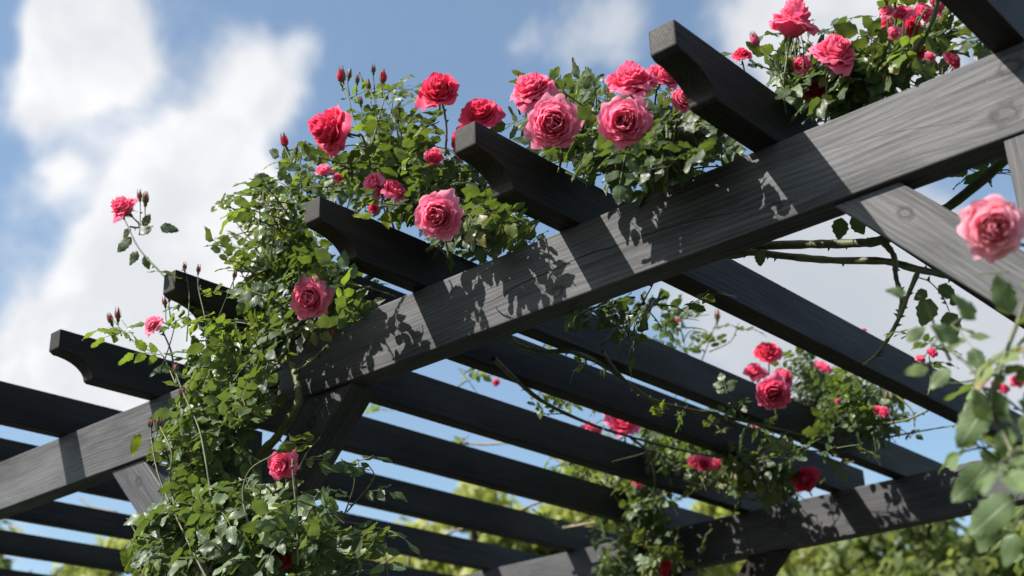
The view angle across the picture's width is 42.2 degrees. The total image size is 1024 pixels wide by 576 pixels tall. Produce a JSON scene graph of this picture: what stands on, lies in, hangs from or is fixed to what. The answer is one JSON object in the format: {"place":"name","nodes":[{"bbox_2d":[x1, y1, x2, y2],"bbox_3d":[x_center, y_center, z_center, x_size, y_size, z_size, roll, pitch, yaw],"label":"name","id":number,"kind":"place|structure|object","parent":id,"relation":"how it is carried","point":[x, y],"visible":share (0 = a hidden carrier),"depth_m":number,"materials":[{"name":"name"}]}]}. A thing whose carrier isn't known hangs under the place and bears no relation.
{"place":"outdoors","nodes":[
{"label":"outdoors","id":0,"kind":"place"},
{"bbox_2d":[10,404,624,575],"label":"climbing rose","id":1,"kind":"object","parent":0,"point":[376,409],"visible":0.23,"depth_m":5.52,"materials":[{"name":"green plant"}]},
{"bbox_2d":[0,0,1023,575],"label":"sky","id":2,"kind":"structure","parent":0,"point":[183,103],"materials":[{"name":"blue"}]},
{"label":"ground","id":3,"kind":"structure","parent":0,"visible":0},
{"bbox_2d":[0,519,31,571],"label":"tree","id":4,"kind":"object","parent":3,"relation":"on","point":[4,562],"visible":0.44,"depth_m":12.98,"materials":[{"name":"green plant"}]},
{"bbox_2d":[46,536,134,575],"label":"tree","id":5,"kind":"object","parent":3,"relation":"on","point":[70,570],"visible":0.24,"depth_m":13.82,"materials":[{"name":"green plant"}]},
{"bbox_2d":[346,548,395,562],"bbox_3d":[-1.530,5.020,13.813,1.667,4.854,1.527,1,-24,-7],"label":"tree","id":6,"kind":"object","parent":3,"relation":"on","point":[381,559],"visible":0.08,"depth_m":14.33,"materials":[{"name":"green plant"}]},
{"bbox_2d":[386,481,574,575],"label":"tree","id":7,"kind":"object","parent":3,"relation":"on","point":[477,492],"visible":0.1,"depth_m":12.60,"materials":[{"name":"green plant"}]},
{"bbox_2d":[0,0,1023,575],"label":"pergola","id":8,"kind":"object","parent":3,"relation":"on","point":[874,166],"visible":0.78,"depth_m":3.12,"materials":[{"name":"grey wood"}]},
{"bbox_2d":[83,57,746,575],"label":"climbing rose","id":9,"kind":"object","parent":8,"relation":"attached to","point":[625,143],"visible":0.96,"depth_m":2.73,"materials":[{"name":"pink plant"}]},
{"bbox_2d":[532,430,711,575],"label":"climbing rose","id":10,"kind":"object","parent":8,"relation":"attached to","point":[651,557],"visible":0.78,"depth_m":4.69,"materials":[{"name":"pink plant"}]},
{"bbox_2d":[458,288,961,519],"bbox_3d":[0.571,0.301,4.087,1.470,0.892,1.998,1,-24,-7],"label":"climbing rose","id":11,"kind":"object","parent":8,"relation":"attached to","point":[836,397],"visible":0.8,"depth_m":4.04,"materials":[{"name":"green plant"}]},
{"bbox_2d":[721,0,1009,365],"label":"climbing rose","id":12,"kind":"object","parent":8,"relation":"attached to","point":[832,75],"visible":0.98,"depth_m":2.32,"materials":[{"name":"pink plant"}]},
{"bbox_2d":[885,194,1023,575],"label":"climbing rose","id":13,"kind":"object","parent":8,"relation":"attached to","point":[990,229],"visible":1,"depth_m":1.55,"materials":[{"name":"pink plant"}]},
{"bbox_2d":[468,433,648,556],"bbox_3d":[0.793,4.220,13.116,2.504,5.600,2.440,-21,-30,37],"label":"tree","id":14,"kind":"object","parent":3,"relation":"on","point":[576,516],"visible":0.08,"depth_m":12.95,"materials":[{"name":"green plant"}]},
{"bbox_2d":[689,490,799,518],"bbox_3d":[2.849,4.798,14.705,1.364,5.670,1.297,-21,-30,37],"label":"tree","id":15,"kind":"object","parent":3,"relation":"on","point":[708,509],"visible":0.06,"depth_m":15.51,"materials":[{"name":"green plant"}]},
{"bbox_2d":[697,507,831,575],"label":"tree","id":16,"kind":"object","parent":3,"relation":"on","point":[807,560],"visible":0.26,"depth_m":13.84,"materials":[{"name":"green plant"}]},
{"bbox_2d":[780,541,891,575],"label":"tree","id":17,"kind":"object","parent":3,"relation":"on","point":[838,564],"visible":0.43,"depth_m":12.18,"materials":[{"name":"green plant"}]},
{"bbox_2d":[837,505,1023,575],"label":"tree","id":18,"kind":"object","parent":3,"relation":"on","point":[932,552],"visible":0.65,"depth_m":10.89,"materials":[{"name":"green plant"}]}
]}

